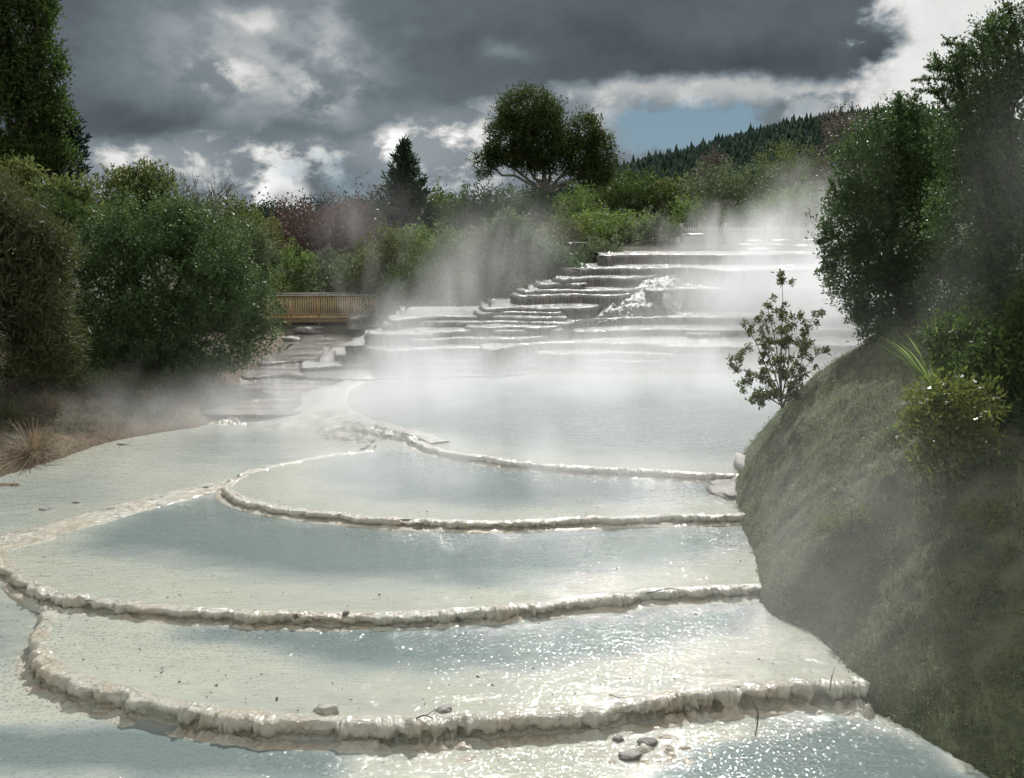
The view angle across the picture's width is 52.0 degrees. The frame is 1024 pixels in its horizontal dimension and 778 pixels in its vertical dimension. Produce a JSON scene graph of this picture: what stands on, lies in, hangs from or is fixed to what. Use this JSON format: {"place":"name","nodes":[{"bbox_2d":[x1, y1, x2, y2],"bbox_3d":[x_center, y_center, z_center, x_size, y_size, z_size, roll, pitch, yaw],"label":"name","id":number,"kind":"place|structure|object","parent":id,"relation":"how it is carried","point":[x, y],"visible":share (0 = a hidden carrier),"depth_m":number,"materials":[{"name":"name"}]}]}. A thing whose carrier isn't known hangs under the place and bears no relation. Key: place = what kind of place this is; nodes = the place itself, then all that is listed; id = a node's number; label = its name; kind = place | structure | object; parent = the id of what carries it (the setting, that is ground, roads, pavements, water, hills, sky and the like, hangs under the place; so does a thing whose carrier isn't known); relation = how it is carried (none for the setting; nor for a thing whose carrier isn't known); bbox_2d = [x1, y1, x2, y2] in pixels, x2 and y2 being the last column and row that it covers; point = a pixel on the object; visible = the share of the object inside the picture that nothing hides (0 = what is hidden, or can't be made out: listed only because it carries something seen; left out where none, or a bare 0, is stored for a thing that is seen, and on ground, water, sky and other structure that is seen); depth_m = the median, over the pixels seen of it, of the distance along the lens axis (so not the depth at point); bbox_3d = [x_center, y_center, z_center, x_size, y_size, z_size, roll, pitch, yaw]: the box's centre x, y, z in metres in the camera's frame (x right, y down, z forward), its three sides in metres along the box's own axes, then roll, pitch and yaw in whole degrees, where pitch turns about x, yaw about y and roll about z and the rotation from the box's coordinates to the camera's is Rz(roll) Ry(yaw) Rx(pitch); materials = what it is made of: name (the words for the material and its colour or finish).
{"place":"outdoors","nodes":[
{"label":"outdoors","id":0,"kind":"place"},
{"bbox_2d":[0,584,39,759],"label":"pool water","id":1,"kind":"structure","parent":0,"point":[18,623],"depth_m":14.46,"materials":[{"name":"liquid"}]},
{"bbox_2d":[0,479,228,549],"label":"terrace rim","id":2,"kind":"object","parent":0,"point":[50,530],"visible":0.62,"depth_m":18.75,"materials":[{"name":"stone"}]},
{"bbox_2d":[0,290,284,485],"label":"bank","id":3,"kind":"structure","parent":0,"point":[143,419],"depth_m":26.34,"materials":[{"name":"plant"}]},
{"bbox_2d":[0,389,42,431],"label":"grass tussock","id":4,"kind":"object","parent":3,"relation":"on","point":[7,417],"depth_m":24.23,"materials":[{"name":"green plant"}]},
{"bbox_2d":[0,411,70,464],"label":"grass tussock","id":5,"kind":"object","parent":3,"relation":"on","point":[34,436],"depth_m":22.93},
{"bbox_2d":[0,0,95,232],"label":"tall tree","id":6,"kind":"object","parent":3,"relation":"on","point":[32,101],"visible":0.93,"depth_m":38.24,"materials":[{"name":"green plant"}]},
{"bbox_2d":[0,163,98,394],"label":"feathery shrub","id":7,"kind":"object","parent":3,"relation":"on","point":[33,264],"visible":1,"depth_m":25.59,"materials":[{"name":"green plant"}]},
{"bbox_2d":[5,347,95,391],"bbox_3d":[-12.036,-0.556,27.199,2.237,1.586,1.674,0,9,0],"label":"shrub","id":8,"kind":"object","parent":3,"relation":"on","point":[51,378],"visible":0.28,"depth_m":27.11,"materials":[{"name":"green plant"}]},
{"bbox_2d":[0,148,118,300],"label":"broadleaf shrub","id":9,"kind":"object","parent":3,"relation":"on","point":[27,167],"visible":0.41,"depth_m":35.09,"materials":[{"name":"green plant"}]},
{"bbox_2d":[0,179,126,379],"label":"feathery shrub","id":10,"kind":"object","parent":3,"relation":"on","point":[62,209],"visible":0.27,"depth_m":29.38,"materials":[{"name":"green plant"}]},
{"bbox_2d":[40,108,93,287],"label":"conifer tree","id":11,"kind":"object","parent":3,"relation":"on","point":[82,146],"visible":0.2,"depth_m":40.53,"materials":[{"name":"green plant"}]},
{"bbox_2d":[58,356,124,391],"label":"shrub","id":12,"kind":"object","parent":3,"relation":"on","point":[85,377],"visible":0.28,"depth_m":27.79,"materials":[{"name":"green plant"}]},
{"bbox_2d":[55,179,294,382],"bbox_3d":[-10.790,-3.218,31.742,7.552,6.226,6.033,4,10,21],"label":"glossy shrub","id":13,"kind":"object","parent":3,"relation":"on","point":[131,319],"visible":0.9,"depth_m":31.04,"materials":[{"name":"green plant"}]},
{"bbox_2d":[149,357,225,401],"bbox_3d":[-9.383,-0.147,29.948,2.464,1.614,1.935,0,9,0],"label":"shrub","id":14,"kind":"object","parent":3,"relation":"on","point":[196,386],"visible":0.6,"depth_m":29.75,"materials":[{"name":"green plant"}]},
{"bbox_2d":[259,292,376,324],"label":"footbridge","id":15,"kind":"object","parent":3,"relation":"on","point":[318,317],"visible":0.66,"depth_m":48.36,"materials":[{"name":"wood"}]},
{"bbox_2d":[0,415,367,538],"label":"pool water","id":16,"kind":"structure","parent":0,"point":[101,475],"depth_m":22.45,"materials":[{"name":"liquid"}]},
{"bbox_2d":[199,334,363,414],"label":"stream water","id":17,"kind":"structure","parent":0,"point":[276,396],"depth_m":30.89,"materials":[{"name":"liquid"}]},
{"bbox_2d":[258,344,344,367],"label":"terrace","id":18,"kind":"structure","parent":0,"point":[297,353],"depth_m":38.45,"materials":[{"name":"stone"}]},
{"bbox_2d":[240,355,398,381],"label":"terrace","id":19,"kind":"structure","parent":0,"point":[289,370],"depth_m":34.15,"materials":[{"name":"stone"}]},
{"bbox_2d":[249,379,446,446],"bbox_3d":[-5.120,0.650,28.121,4.491,0.384,10.653,-3,10,-18],"label":"terrace rim","id":20,"kind":"object","parent":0,"point":[329,413],"visible":0.76,"depth_m":26.55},
{"bbox_2d":[347,307,399,328],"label":"terrace","id":21,"kind":"structure","parent":0,"point":[364,322],"depth_m":46.95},
{"bbox_2d":[0,446,759,611],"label":"pool water","id":22,"kind":"structure","parent":0,"point":[188,548],"depth_m":16.35,"materials":[{"name":"liquid"}]},
{"bbox_2d":[0,549,761,631],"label":"terrace rim","id":23,"kind":"object","parent":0,"point":[22,587],"visible":0.94,"depth_m":14.47,"materials":[{"name":"stone"}]},
{"bbox_2d":[364,319,432,345],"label":"terrace","id":24,"kind":"structure","parent":0,"point":[377,337],"depth_m":35.95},
{"bbox_2d":[342,330,481,373],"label":"terrace","id":25,"kind":"structure","parent":0,"point":[392,358],"depth_m":35.05,"materials":[{"name":"stone"}]},
{"bbox_2d":[15,608,872,754],"bbox_3d":[-1.098,3.580,12.549,12.076,0.354,3.363,2,9,13],"label":"terrace rim","id":26,"kind":"object","parent":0,"point":[257,729],"visible":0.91,"depth_m":11.76,"materials":[{"name":"stone"}]},
{"bbox_2d":[40,596,859,717],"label":"pool water","id":27,"kind":"structure","parent":0,"point":[367,672],"depth_m":13.09,"materials":[{"name":"liquid"}]},
{"bbox_2d":[349,368,556,381],"bbox_3d":[-1.705,-0.401,33.561,6.853,0.220,1.176,-3,10,-18],"label":"terrace rim","id":28,"kind":"object","parent":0,"point":[468,376],"visible":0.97,"depth_m":33.38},
{"bbox_2d":[385,306,566,329],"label":"terrace","id":29,"kind":"structure","parent":0,"point":[406,317],"depth_m":38.47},
{"bbox_2d":[408,335,547,345],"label":"terrace","id":30,"kind":"structure","parent":0,"point":[463,340],"depth_m":36.08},
{"bbox_2d":[381,310,574,338],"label":"terrace","id":31,"kind":"structure","parent":0,"point":[385,325],"depth_m":37.88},
{"bbox_2d":[214,449,744,532],"bbox_3d":[-0.884,2.141,19.438,10.591,0.267,4.980,6,11,33],"label":"terrace rim","id":32,"kind":"object","parent":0,"point":[234,499],"visible":0.81,"depth_m":18.28,"materials":[{"name":"stone"}]},
{"bbox_2d":[233,438,741,520],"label":"pool water","id":33,"kind":"structure","parent":0,"point":[387,477],"depth_m":20.10,"materials":[{"name":"liquid"}]},
{"bbox_2d":[705,478,736,500],"bbox_3d":[4.167,1.939,20.369,0.857,0.206,2.201,0,9,0],"label":"stone","id":34,"kind":"object","parent":33,"relation":"in","point":[720,487],"visible":0.66,"depth_m":20.09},
{"bbox_2d":[413,327,572,339],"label":"terrace","id":35,"kind":"structure","parent":0,"point":[556,334],"depth_m":36.83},
{"bbox_2d":[0,656,988,777],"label":"pool water","id":36,"kind":"structure","parent":0,"point":[41,736],"depth_m":11.20,"materials":[{"name":"liquid"}]},
{"bbox_2d":[589,734,713,770],"bbox_3d":[1.500,3.897,11.276,2.235,0.147,0.981,0,9,0],"label":"sinter crust","id":37,"kind":"object","parent":36,"relation":"on","point":[669,751],"visible":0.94,"depth_m":11.15},
{"bbox_2d":[334,337,671,373],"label":"terrace","id":38,"kind":"structure","parent":0,"point":[628,366],"depth_m":34.79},
{"bbox_2d":[0,0,1023,217],"label":"sky","id":39,"kind":"structure","parent":0,"point":[279,96],"materials":[{"name":"grey"}]},
{"bbox_2d":[11,190,1023,333],"bbox_3d":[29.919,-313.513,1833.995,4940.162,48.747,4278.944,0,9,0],"label":"ground","id":40,"kind":"structure","parent":0,"point":[342,328],"depth_m":60.88,"materials":[{"name":"stone"}]},
{"bbox_2d":[92,156,186,256],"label":"shrub","id":41,"kind":"object","parent":40,"relation":"on","point":[142,175],"visible":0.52,"depth_m":44.74,"materials":[{"name":"green plant"}]},
{"bbox_2d":[155,182,231,245],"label":"shrub","id":42,"kind":"object","parent":40,"relation":"on","point":[209,205],"visible":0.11,"depth_m":47.12,"materials":[{"name":"green plant"}]},
{"bbox_2d":[165,169,245,304],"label":"bare shrub","id":43,"kind":"object","parent":40,"relation":"on","point":[210,190],"visible":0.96,"depth_m":44.32,"materials":[{"name":"brown plant"}]},
{"bbox_2d":[170,183,291,300],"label":"shrub","id":44,"kind":"object","parent":40,"relation":"on","point":[257,218],"visible":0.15,"depth_m":49.40,"materials":[{"name":"green plant"}]},
{"bbox_2d":[207,214,284,314],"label":"shrub","id":45,"kind":"object","parent":40,"relation":"on","point":[262,249],"visible":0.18,"depth_m":43.48,"materials":[{"name":"green plant"}]},
{"bbox_2d":[275,236,326,305],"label":"shrub","id":46,"kind":"object","parent":40,"relation":"on","point":[294,276],"visible":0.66,"depth_m":55.20,"materials":[{"name":"green plant"}]},
{"bbox_2d":[265,196,365,276],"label":"red leaved tree","id":47,"kind":"object","parent":40,"relation":"on","point":[306,225],"visible":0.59,"depth_m":71.77,"materials":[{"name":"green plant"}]},
{"bbox_2d":[301,243,361,307],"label":"shrub","id":48,"kind":"object","parent":40,"relation":"on","point":[328,281],"visible":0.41,"depth_m":53.35,"materials":[{"name":"green plant"}]},
{"bbox_2d":[302,176,400,282],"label":"red leaved tree","id":49,"kind":"object","parent":40,"relation":"on","point":[348,240],"visible":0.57,"depth_m":70.00,"materials":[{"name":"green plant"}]},
{"bbox_2d":[312,246,405,312],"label":"shrub","id":50,"kind":"object","parent":40,"relation":"on","point":[347,284],"visible":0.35,"depth_m":50.39,"materials":[{"name":"green plant"}]},
{"bbox_2d":[344,212,423,309],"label":"shrub","id":51,"kind":"object","parent":40,"relation":"on","point":[391,249],"visible":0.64,"depth_m":49.17,"materials":[{"name":"green plant"}]},
{"bbox_2d":[368,134,440,266],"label":"conifer tree","id":52,"kind":"object","parent":40,"relation":"on","point":[402,184],"visible":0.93,"depth_m":64.36,"materials":[{"name":"green plant"}]},
{"bbox_2d":[351,248,477,329],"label":"shrub","id":53,"kind":"object","parent":40,"relation":"on","point":[423,288],"visible":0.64,"depth_m":45.35,"materials":[{"name":"green plant"}]},
{"bbox_2d":[395,217,439,296],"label":"shrub","id":54,"kind":"object","parent":40,"relation":"on","point":[421,235],"visible":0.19,"depth_m":52.08,"materials":[{"name":"green plant"}]},
{"bbox_2d":[415,219,478,305],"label":"shrub","id":55,"kind":"object","parent":40,"relation":"on","point":[448,257],"visible":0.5,"depth_m":49.13,"materials":[{"name":"green plant"}]},
{"bbox_2d":[427,180,503,266],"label":"round tree","id":56,"kind":"object","parent":40,"relation":"on","point":[465,201],"visible":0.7,"depth_m":73.25,"materials":[{"name":"green plant"}]},
{"bbox_2d":[462,251,534,305],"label":"shrub","id":57,"kind":"object","parent":40,"relation":"on","point":[504,290],"visible":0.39,"depth_m":44.56,"materials":[{"name":"green plant"}]},
{"bbox_2d":[474,182,543,249],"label":"round tree","id":58,"kind":"object","parent":40,"relation":"on","point":[506,204],"visible":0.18,"depth_m":78.38,"materials":[{"name":"green plant"}]},
{"bbox_2d":[450,197,572,305],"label":"shrub","id":59,"kind":"object","parent":40,"relation":"on","point":[496,243],"visible":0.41,"depth_m":46.82,"materials":[{"name":"green plant"}]},
{"bbox_2d":[80,159,959,229],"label":"wood","id":60,"kind":"object","parent":40,"relation":"on","point":[533,188],"visible":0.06,"depth_m":204.06,"materials":[{"name":"green plant"}]},
{"bbox_2d":[501,183,578,251],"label":"round tree","id":61,"kind":"object","parent":40,"relation":"on","point":[541,199],"visible":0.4,"depth_m":74.16,"materials":[{"name":"green plant"}]},
{"bbox_2d":[465,78,624,224],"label":"eucalypt tree","id":62,"kind":"object","parent":40,"relation":"on","point":[529,142],"visible":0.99,"depth_m":75.38,"materials":[{"name":"green plant"}]},
{"bbox_2d":[522,242,586,282],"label":"shrub","id":63,"kind":"object","parent":40,"relation":"on","point":[553,266],"visible":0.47,"depth_m":45.80,"materials":[{"name":"green plant"}]},
{"bbox_2d":[525,212,599,262],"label":"shrub","id":64,"kind":"object","parent":40,"relation":"on","point":[575,231],"visible":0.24,"depth_m":61.04,"materials":[{"name":"green plant"}]},
{"bbox_2d":[535,177,608,239],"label":"shrub","id":65,"kind":"object","parent":40,"relation":"on","point":[578,205],"visible":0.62,"depth_m":68.37,"materials":[{"name":"green plant"}]},
{"bbox_2d":[569,232,624,262],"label":"shrub","id":66,"kind":"object","parent":40,"relation":"on","point":[591,257],"visible":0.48,"depth_m":53.34,"materials":[{"name":"green plant"}]},
{"bbox_2d":[565,202,652,247],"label":"shrub","id":67,"kind":"object","parent":40,"relation":"on","point":[614,221],"visible":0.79,"depth_m":62.70,"materials":[{"name":"green plant"}]},
{"bbox_2d":[583,165,702,219],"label":"round tree","id":68,"kind":"object","parent":40,"relation":"on","point":[636,190],"visible":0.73,"depth_m":81.30,"materials":[{"name":"green plant"}]},
{"bbox_2d":[611,201,686,244],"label":"shrub","id":69,"kind":"object","parent":40,"relation":"on","point":[648,228],"visible":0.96,"depth_m":60.80,"materials":[{"name":"green plant"}]},
{"bbox_2d":[644,174,707,219],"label":"round tree","id":70,"kind":"object","parent":40,"relation":"on","point":[668,194],"visible":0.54,"depth_m":80.10,"materials":[{"name":"green plant"}]},
{"bbox_2d":[665,194,711,232],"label":"shrub","id":71,"kind":"object","parent":40,"relation":"on","point":[686,216],"visible":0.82,"depth_m":66.85,"materials":[{"name":"green plant"}]},
{"bbox_2d":[689,144,732,203],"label":"twiggy tree","id":72,"kind":"object","parent":40,"relation":"on","point":[716,161],"visible":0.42,"depth_m":92.67,"materials":[{"name":"green plant"}]},
{"bbox_2d":[672,155,792,222],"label":"round tree","id":73,"kind":"object","parent":40,"relation":"on","point":[721,196],"visible":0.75,"depth_m":75.58,"materials":[{"name":"green plant"}]},
{"bbox_2d":[680,223,820,241],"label":"picket fence","id":74,"kind":"object","parent":40,"relation":"on","point":[769,228],"visible":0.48,"depth_m":62.08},
{"bbox_2d":[707,200,815,235],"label":"shrub","id":75,"kind":"object","parent":40,"relation":"on","point":[751,223],"visible":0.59,"depth_m":65.51,"materials":[{"name":"green plant"}]},
{"bbox_2d":[750,125,829,209],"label":"round tree","id":76,"kind":"object","parent":40,"relation":"on","point":[790,168],"visible":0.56,"depth_m":87.71,"materials":[{"name":"green plant"}]},
{"bbox_2d":[749,172,832,234],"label":"hedge","id":77,"kind":"object","parent":40,"relation":"on","point":[790,196],"visible":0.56,"depth_m":64.69,"materials":[{"name":"green plant"}]},
{"bbox_2d":[591,102,1023,190],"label":"pine wood","id":78,"kind":"object","parent":40,"relation":"on","point":[738,147],"visible":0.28,"depth_m":432.20,"materials":[{"name":"green plant"}]},
{"bbox_2d":[805,176,884,244],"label":"shrub","id":79,"kind":"object","parent":40,"relation":"on","point":[817,201],"visible":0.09,"depth_m":59.17,"materials":[{"name":"green plant"}]},
{"bbox_2d":[809,101,893,189],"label":"twiggy tree","id":80,"kind":"object","parent":40,"relation":"on","point":[841,125],"visible":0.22,"depth_m":82.80,"materials":[{"name":"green plant"}]},
{"bbox_2d":[464,324,572,339],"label":"terrace","id":81,"kind":"structure","parent":0,"point":[487,330],"depth_m":36.96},
{"bbox_2d":[473,301,564,320],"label":"terrace","id":82,"kind":"structure","parent":0,"point":[482,316],"depth_m":38.74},
{"bbox_2d":[479,295,600,318],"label":"terrace","id":83,"kind":"structure","parent":0,"point":[569,310],"depth_m":39.34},
{"bbox_2d":[300,347,828,373],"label":"terrace","id":84,"kind":"structure","parent":0,"point":[325,360],"depth_m":34.84,"materials":[{"name":"stone"}]},
{"bbox_2d":[400,435,738,482],"bbox_3d":[0.962,1.550,22.223,9.142,0.255,1.749,5,10,28],"label":"terrace rim","id":85,"kind":"object","parent":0,"point":[423,448],"visible":0.88,"depth_m":21.55,"materials":[{"name":"stone"}]},
{"bbox_2d":[509,286,637,311],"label":"terrace","id":86,"kind":"structure","parent":0,"point":[604,300],"depth_m":40.90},
{"bbox_2d":[514,281,643,294],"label":"terrace","id":87,"kind":"structure","parent":0,"point":[529,290],"depth_m":41.65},
{"bbox_2d":[347,371,820,473],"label":"pool water","id":88,"kind":"structure","parent":0,"point":[703,421],"depth_m":27.30,"materials":[{"name":"liquid"}]},
{"bbox_2d":[552,274,660,288],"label":"terrace","id":89,"kind":"structure","parent":0,"point":[609,280],"depth_m":43.60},
{"bbox_2d":[594,275,684,326],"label":"cascade","id":90,"kind":"object","parent":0,"point":[639,304],"visible":0.73,"depth_m":41.01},
{"bbox_2d":[479,336,867,374],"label":"terrace","id":91,"kind":"structure","parent":0,"point":[497,357],"depth_m":35.57,"materials":[{"name":"stone"}]},
{"bbox_2d":[534,349,845,369],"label":"terrace","id":92,"kind":"structure","parent":0,"point":[554,359],"depth_m":34.99,"materials":[{"name":"stone"}]},
{"bbox_2d":[561,263,862,286],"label":"terrace","id":93,"kind":"structure","parent":0,"point":[757,275],"depth_m":45.09,"materials":[{"name":"stone"}]},
{"bbox_2d":[570,310,875,328],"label":"terrace","id":94,"kind":"structure","parent":0,"point":[727,317],"depth_m":39.80,"materials":[{"name":"stone"}]},
{"bbox_2d":[572,324,874,337],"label":"terrace","id":95,"kind":"structure","parent":0,"point":[665,330],"depth_m":38.02,"materials":[{"name":"stone"}]},
{"bbox_2d":[591,251,882,265],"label":"terrace","id":96,"kind":"structure","parent":0,"point":[609,258],"depth_m":49.52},
{"bbox_2d":[642,283,890,312],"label":"terrace","id":97,"kind":"structure","parent":0,"point":[704,297],"depth_m":42.87,"materials":[{"name":"stone"}]},
{"bbox_2d":[730,294,1023,777],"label":"bank","id":98,"kind":"structure","parent":0,"point":[1015,572],"depth_m":13.58,"materials":[{"name":"plant"}]},
{"bbox_2d":[726,269,830,409],"bbox_3d":[5.346,-0.993,20.964,2.078,2.856,0.831,0,9,0],"label":"sapling","id":99,"kind":"object","parent":98,"relation":"on","point":[804,344],"visible":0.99,"depth_m":20.93,"materials":[{"name":"green plant"}]},
{"bbox_2d":[813,502,894,538],"bbox_3d":[4.643,1.849,14.329,1.100,0.585,0.719,0,9,0],"label":"bank plant","id":100,"kind":"object","parent":98,"relation":"on","point":[852,519],"visible":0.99,"depth_m":14.33,"materials":[{"name":"green plant"}]},
{"bbox_2d":[732,298,1023,777],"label":"ground cover","id":101,"kind":"object","parent":98,"relation":"on","point":[808,533],"visible":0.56,"depth_m":14.34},
{"bbox_2d":[846,310,920,348],"bbox_3d":[7.928,-0.979,20.565,1.889,1.080,2.618,-5,10,-26],"label":"undergrowth shrub","id":102,"kind":"object","parent":98,"relation":"on","point":[885,328],"visible":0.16,"depth_m":21.11,"materials":[{"name":"green plant"}]},
{"bbox_2d":[805,89,984,340],"bbox_3d":[8.236,-3.550,22.124,3.958,5.486,3.026,0,9,0],"label":"bank shrub","id":103,"kind":"object","parent":98,"relation":"on","point":[888,193],"visible":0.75,"depth_m":21.79,"materials":[{"name":"green plant"}]},
{"bbox_2d":[874,312,984,388],"bbox_3d":[6.462,-0.583,15.974,1.884,1.273,1.609,-2,10,-15],"label":"flax plant","id":104,"kind":"object","parent":98,"relation":"on","point":[947,367],"visible":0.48,"depth_m":16.04,"materials":[{"name":"green plant"}]},
{"bbox_2d":[883,365,1020,484],"bbox_3d":[5.877,0.549,13.882,1.652,1.772,1.591,0,9,0],"label":"bank plant","id":105,"kind":"object","parent":98,"relation":"on","point":[949,413],"visible":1,"depth_m":13.80,"materials":[{"name":"green plant"}]},
{"bbox_2d":[901,0,1023,339],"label":"bank shrub","id":106,"kind":"object","parent":98,"relation":"on","point":[996,192],"visible":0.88,"depth_m":17.78,"materials":[{"name":"green plant"}]},
{"bbox_2d":[911,266,1023,435],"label":"undergrowth shrub","id":107,"kind":"object","parent":98,"relation":"on","point":[1005,336],"visible":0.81,"depth_m":14.88,"materials":[{"name":"green plant"}]},
{"bbox_2d":[948,495,1020,532],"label":"bank plant","id":108,"kind":"object","parent":98,"relation":"on","point":[991,513],"visible":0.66,"depth_m":12.91,"materials":[{"name":"green plant"}]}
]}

